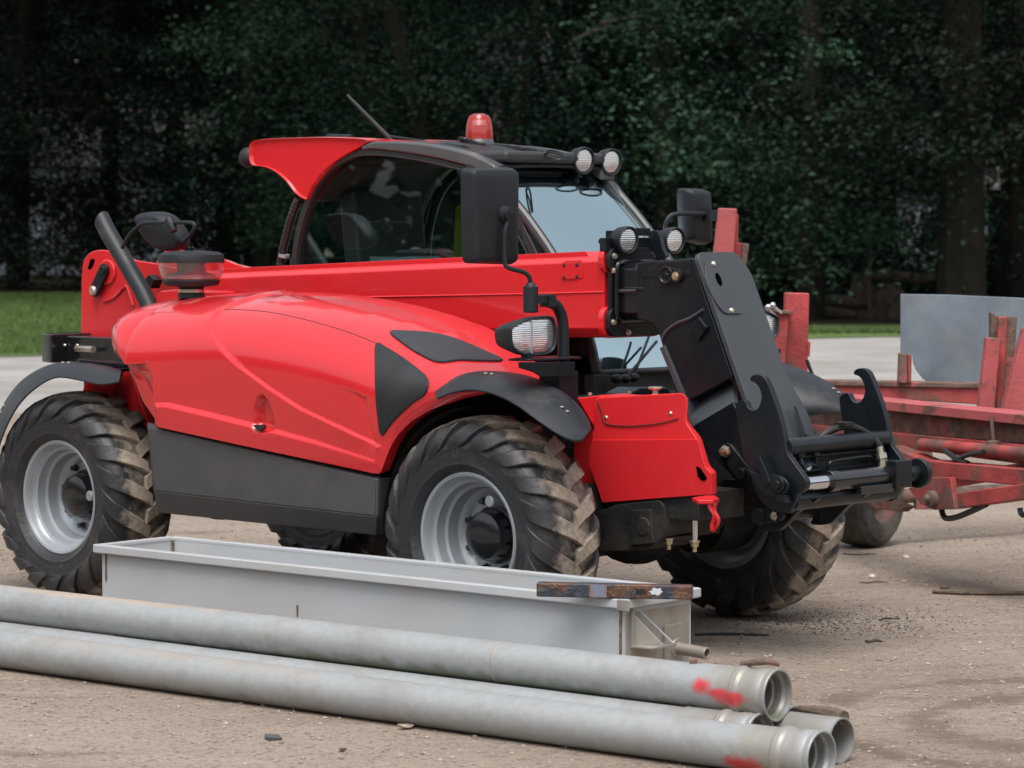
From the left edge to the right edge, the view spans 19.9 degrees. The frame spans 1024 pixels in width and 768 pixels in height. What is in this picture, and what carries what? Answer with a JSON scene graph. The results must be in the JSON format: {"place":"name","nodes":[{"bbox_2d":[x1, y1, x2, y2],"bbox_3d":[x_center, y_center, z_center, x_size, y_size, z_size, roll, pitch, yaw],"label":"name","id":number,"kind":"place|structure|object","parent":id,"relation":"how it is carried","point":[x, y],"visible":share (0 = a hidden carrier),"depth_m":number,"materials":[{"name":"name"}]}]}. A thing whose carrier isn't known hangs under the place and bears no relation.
{"place":"outdoors","nodes":[
{"label":"outdoors","id":0,"kind":"place"},
{"bbox_2d":[0,291,899,355],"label":"ground grass","id":1,"kind":"structure","parent":0,"point":[833,335],"depth_m":41.90,"materials":[{"name":"green plant"}]},
{"bbox_2d":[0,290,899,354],"bbox_3d":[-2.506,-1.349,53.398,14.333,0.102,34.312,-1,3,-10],"label":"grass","id":2,"kind":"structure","parent":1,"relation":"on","point":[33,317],"depth_m":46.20,"materials":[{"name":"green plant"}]},
{"bbox_2d":[0,336,976,413],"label":"road","id":3,"kind":"structure","parent":0,"point":[839,358],"depth_m":33.17,"materials":[{"name":"grey concrete"}]},
{"bbox_2d":[0,266,992,325],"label":"grass","id":4,"kind":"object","parent":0,"point":[833,322],"depth_m":72.34,"materials":[{"name":"green plant"}]},
{"bbox_2d":[0,0,126,293],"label":"cedar tree","id":5,"kind":"object","parent":4,"relation":"on","point":[14,127],"visible":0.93,"depth_m":70.15,"materials":[{"name":"green plant"}]},
{"bbox_2d":[0,0,166,293],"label":"cedar tree","id":6,"kind":"object","parent":4,"relation":"on","point":[25,15],"visible":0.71,"depth_m":72.28,"materials":[{"name":"green plant"}]},
{"bbox_2d":[0,0,194,278],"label":"maple tree","id":7,"kind":"object","parent":4,"relation":"on","point":[53,68],"visible":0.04,"depth_m":89.50,"materials":[{"name":"green plant"}]},
{"bbox_2d":[0,109,242,274],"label":"foliage","id":8,"kind":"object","parent":4,"relation":"on","point":[154,254],"depth_m":95.87,"materials":[{"name":"green plant"}]},
{"bbox_2d":[0,0,294,260],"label":"maple tree","id":9,"kind":"object","parent":4,"relation":"on","point":[129,26],"visible":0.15,"depth_m":77.34,"materials":[{"name":"green plant"}]},
{"bbox_2d":[1,0,337,290],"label":"cedar tree","id":10,"kind":"object","parent":4,"relation":"on","point":[178,20],"visible":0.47,"depth_m":73.24,"materials":[{"name":"green plant"}]},
{"bbox_2d":[62,0,329,263],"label":"cedar tree","id":11,"kind":"object","parent":4,"relation":"on","point":[232,94],"visible":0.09,"depth_m":86.98,"materials":[{"name":"green plant"}]},
{"bbox_2d":[41,0,465,266],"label":"maple tree","id":12,"kind":"object","parent":4,"relation":"on","point":[245,126],"visible":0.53,"depth_m":71.26,"materials":[{"name":"green plant"}]},
{"bbox_2d":[216,0,460,257],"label":"cedar tree","id":13,"kind":"object","parent":4,"relation":"on","point":[332,203],"visible":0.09,"depth_m":83.41,"materials":[{"name":"green plant"}]},
{"bbox_2d":[120,0,578,265],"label":"maple tree","id":14,"kind":"object","parent":4,"relation":"on","point":[358,24],"visible":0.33,"depth_m":65.46,"materials":[{"name":"green plant"}]},
{"bbox_2d":[238,0,611,255],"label":"maple tree","id":15,"kind":"object","parent":4,"relation":"on","point":[297,67],"visible":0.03,"depth_m":84.48,"materials":[{"name":"green plant"}]},
{"bbox_2d":[224,0,722,257],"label":"maple tree","id":16,"kind":"object","parent":4,"relation":"on","point":[421,127],"visible":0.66,"depth_m":59.43,"materials":[{"name":"green plant"}]},
{"bbox_2d":[0,0,1003,265],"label":"wood","id":17,"kind":"object","parent":4,"relation":"on","point":[122,32],"visible":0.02,"depth_m":116.67,"materials":[{"name":"green plant"}]},
{"bbox_2d":[0,187,1022,311],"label":"undergrowth","id":18,"kind":"object","parent":4,"relation":"on","point":[991,289],"visible":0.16,"depth_m":60.15,"materials":[{"name":"green plant"}]},
{"bbox_2d":[477,23,582,253],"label":"foliage","id":19,"kind":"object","parent":4,"relation":"on","point":[495,117],"depth_m":92.08,"materials":[{"name":"green plant"}]},
{"bbox_2d":[345,0,758,252],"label":"maple tree","id":20,"kind":"object","parent":4,"relation":"on","point":[555,65],"visible":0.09,"depth_m":75.35,"materials":[{"name":"green plant"}]},
{"bbox_2d":[432,0,789,273],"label":"cedar tree","id":21,"kind":"object","parent":4,"relation":"on","point":[592,89],"visible":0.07,"depth_m":60.98,"materials":[{"name":"green plant"}]},
{"bbox_2d":[436,0,823,216],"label":"maple tree","id":22,"kind":"object","parent":4,"relation":"on","point":[756,34],"visible":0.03,"depth_m":82.48,"materials":[{"name":"green plant"}]},
{"bbox_2d":[383,0,925,258],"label":"maple tree","id":23,"kind":"object","parent":4,"relation":"on","point":[662,192],"visible":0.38,"depth_m":55.63,"materials":[{"name":"green plant"}]},
{"bbox_2d":[572,0,830,40],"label":"bare branch","id":24,"kind":"object","parent":23,"relation":"attached to","point":[605,26],"visible":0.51,"depth_m":53.05,"materials":[{"name":"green plant"}]},
{"bbox_2d":[555,0,938,272],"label":"maple tree","id":25,"kind":"object","parent":4,"relation":"on","point":[754,62],"visible":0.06,"depth_m":73.80,"materials":[{"name":"green plant"}]},
{"bbox_2d":[513,0,1023,319],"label":"maple tree","id":26,"kind":"object","parent":4,"relation":"on","point":[812,234],"visible":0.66,"depth_m":48.24,"materials":[{"name":"green plant"}]},
{"bbox_2d":[615,0,1003,288],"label":"maple tree","id":27,"kind":"object","parent":4,"relation":"on","point":[992,208],"visible":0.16,"depth_m":58.77,"materials":[{"name":"green plant"}]},
{"bbox_2d":[696,0,1023,295],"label":"cedar tree","id":28,"kind":"object","parent":4,"relation":"on","point":[961,192],"visible":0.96,"depth_m":46.33,"materials":[{"name":"green plant"}]},
{"bbox_2d":[867,230,871,319],"bbox_3d":[6.003,-1.847,48.971,0.089,1.580,0.089,0,3,0],"label":"pole","id":29,"kind":"object","parent":4,"relation":"on","point":[869,294],"visible":0.57,"depth_m":48.96,"materials":[{"name":"brown wood"}]},
{"bbox_2d":[852,282,905,318],"bbox_3d":[6.357,-1.460,49.962,1.341,0.803,1.342,-3,4,-41],"label":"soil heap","id":30,"kind":"object","parent":4,"relation":"on","point":[885,294],"visible":0.33,"depth_m":49.40,"materials":[{"name":"brown soil"}]},
{"bbox_2d":[849,273,871,297],"bbox_3d":[5.882,-1.673,49.281,0.390,0.423,0.020,0,3,0],"label":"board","id":31,"kind":"object","parent":30,"relation":"on","point":[863,290],"visible":0.71,"depth_m":49.27,"materials":[{"name":"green wood"}]},
{"bbox_2d":[863,269,934,283],"bbox_3d":[6.577,-1.824,49.578,1.215,0.230,0.250,3,3,-7],"label":"log","id":32,"kind":"object","parent":30,"relation":"on","point":[899,278],"visible":0.8,"depth_m":49.50,"materials":[{"name":"brown wood"}]},
{"bbox_2d":[760,0,1023,297],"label":"cedar tree","id":33,"kind":"object","parent":4,"relation":"on","point":[1011,247],"visible":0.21,"depth_m":51.54,"materials":[{"name":"green plant"}]},
{"bbox_2d":[852,123,999,275],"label":"garden hut","id":34,"kind":"object","parent":4,"relation":"on","point":[996,185],"visible":0.08,"depth_m":77.88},
{"bbox_2d":[856,0,1004,213],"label":"cedar tree","id":35,"kind":"object","parent":4,"relation":"on","point":[983,111],"visible":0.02,"depth_m":58.15,"materials":[{"name":"green plant"}]},
{"bbox_2d":[0,414,1023,767],"bbox_3d":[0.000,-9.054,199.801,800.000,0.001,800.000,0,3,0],"label":"ground","id":36,"kind":"structure","parent":0,"point":[84,740],"depth_m":9.68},
{"bbox_2d":[264,734,281,740],"bbox_3d":[-0.723,1.066,8.803,0.052,0.010,0.038,5,10,-17],"label":"slate chip","id":37,"kind":"object","parent":36,"relation":"on","point":[272,737],"visible":1,"depth_m":8.79,"materials":[{"name":"grey stone"}]},
{"bbox_2d":[0,622,773,725],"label":"pipe","id":38,"kind":"object","parent":36,"relation":"on","point":[728,715],"visible":0.34,"depth_m":9.20,"materials":[{"name":"metal"}]},
{"bbox_2d":[0,585,792,721],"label":"pipe","id":39,"kind":"object","parent":38,"relation":"on","point":[746,686],"visible":0.96,"depth_m":9.23,"materials":[{"name":"metal"}]},
{"bbox_2d":[93,536,710,661],"bbox_3d":[-0.433,0.815,10.218,2.637,0.358,0.418,3,4,40],"label":"feed trough","id":40,"kind":"object","parent":36,"relation":"on","point":[480,602],"visible":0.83,"depth_m":10.06,"materials":[{"name":"silver metal"}]},
{"bbox_2d":[536,581,692,599],"bbox_3d":[0.328,0.660,9.315,0.500,0.045,0.047,0,3,9],"label":"rusty tube","id":41,"kind":"object","parent":40,"relation":"on","point":[616,590],"visible":1,"depth_m":9.29,"materials":[{"name":"brown metal"}]},
{"bbox_2d":[397,724,413,727],"bbox_3d":[-0.329,1.055,8.989,0.064,0.012,0.032,5,11,-34],"label":"dry leaf","id":42,"kind":"object","parent":36,"relation":"on","point":[405,725],"visible":1,"depth_m":9.00,"materials":[{"name":"beige plant"}]},
{"bbox_2d":[0,630,836,767],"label":"pipe","id":43,"kind":"object","parent":36,"relation":"on","point":[699,741],"visible":1,"depth_m":8.94,"materials":[{"name":"metal"}]},
{"bbox_2d":[0,94,931,615],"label":"telehandler","id":44,"kind":"object","parent":36,"relation":"on","point":[604,372],"visible":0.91,"depth_m":11.09,"materials":[{"name":"metal"}]},
{"bbox_2d":[117,636,854,763],"bbox_3d":[-0.210,0.978,9.357,3.000,0.134,0.134,2,4,39],"label":"pipe","id":45,"kind":"object","parent":36,"relation":"on","point":[843,736],"visible":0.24,"depth_m":8.46,"materials":[{"name":"metal"}]},
{"bbox_2d":[797,705,849,724],"bbox_3d":[0.904,0.960,8.518,0.044,0.046,0.201,-2,4,-34],"label":"wood offcut","id":46,"kind":"object","parent":45,"relation":"on","point":[826,711],"visible":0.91,"depth_m":8.48,"materials":[{"name":"brown wood"}]},
{"bbox_2d":[695,632,768,635],"bbox_3d":[0.834,0.950,11.066,0.281,0.011,0.030,0,3,3],"label":"rubber strip","id":47,"kind":"object","parent":36,"relation":"on","point":[726,633],"visible":1,"depth_m":11.06,"materials":[{"name":"black"}]},
{"bbox_2d":[789,705,801,712],"bbox_3d":[-0.021,0.984,9.374,2.200,0.124,0.124,2,4,38],"label":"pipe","id":48,"kind":"object","parent":36,"relation":"on","point":[793,708],"visible":0.02,"depth_m":8.72,"materials":[{"name":"metal"}]},
{"bbox_2d":[825,306,856,318],"bbox_3d":[5.601,-1.205,49.611,1.314,0.230,0.250,3,3,-9],"label":"log","id":49,"kind":"object","parent":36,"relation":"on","point":[833,312],"visible":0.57,"depth_m":49.52,"materials":[{"name":"brown wood"}]},
{"bbox_2d":[825,294,872,308],"bbox_3d":[5.694,-1.404,49.600,0.920,0.230,0.250,4,4,11],"label":"log","id":50,"kind":"object","parent":49,"relation":"on","point":[852,302],"visible":0.83,"depth_m":49.51,"materials":[{"name":"brown wood"}]},
{"bbox_2d":[691,599,1016,645],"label":"dark gravel","id":51,"kind":"structure","parent":36,"relation":"on","point":[828,622],"depth_m":11.43,"materials":[{"name":"grey gravel"}]},
{"bbox_2d":[842,553,875,554],"bbox_3d":[1.647,0.806,13.808,0.162,0.008,0.047,0,3,0],"label":"stick","id":52,"kind":"object","parent":36,"relation":"on","point":[858,554],"visible":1,"depth_m":13.81,"materials":[{"name":"brown wood"}]},
{"bbox_2d":[713,208,1023,546],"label":"farm trailer","id":53,"kind":"object","parent":36,"relation":"on","point":[990,426],"visible":0.63,"depth_m":12.82,"materials":[{"name":"red metal"}]},
{"bbox_2d":[900,294,1023,381],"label":"metal sheet","id":54,"kind":"object","parent":53,"relation":"on","point":[942,337],"visible":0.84,"depth_m":14.51,"materials":[{"name":"grey metal"}]},
{"bbox_2d":[859,581,887,583],"bbox_3d":[1.574,0.864,12.713,0.122,0.008,0.039,-1,3,-12],"label":"stick","id":55,"kind":"object","parent":36,"relation":"on","point":[873,582],"visible":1,"depth_m":12.71,"materials":[{"name":"brown wood"}]},
{"bbox_2d":[865,639,882,642],"bbox_3d":[1.347,0.959,10.883,0.059,0.011,0.042,-2,3,-26],"label":"stick","id":56,"kind":"object","parent":36,"relation":"on","point":[872,640],"visible":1,"depth_m":10.88,"materials":[{"name":"brown wood"}]},
{"bbox_2d":[879,617,899,620],"bbox_3d":[1.480,0.927,11.515,0.102,0.008,0.041,-2,3,-28],"label":"stick","id":57,"kind":"object","parent":36,"relation":"on","point":[881,619],"visible":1,"depth_m":11.52,"materials":[{"name":"black wood"}]},
{"bbox_2d":[932,590,1023,595],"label":"stick","id":58,"kind":"object","parent":36,"relation":"on","point":[977,593],"visible":1,"depth_m":12.28,"materials":[{"name":"brown wood"}]},
{"bbox_2d":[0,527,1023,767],"bbox_3d":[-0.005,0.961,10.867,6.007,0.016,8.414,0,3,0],"label":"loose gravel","id":59,"kind":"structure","parent":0,"point":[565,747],"depth_m":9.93,"materials":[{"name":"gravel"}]}
]}

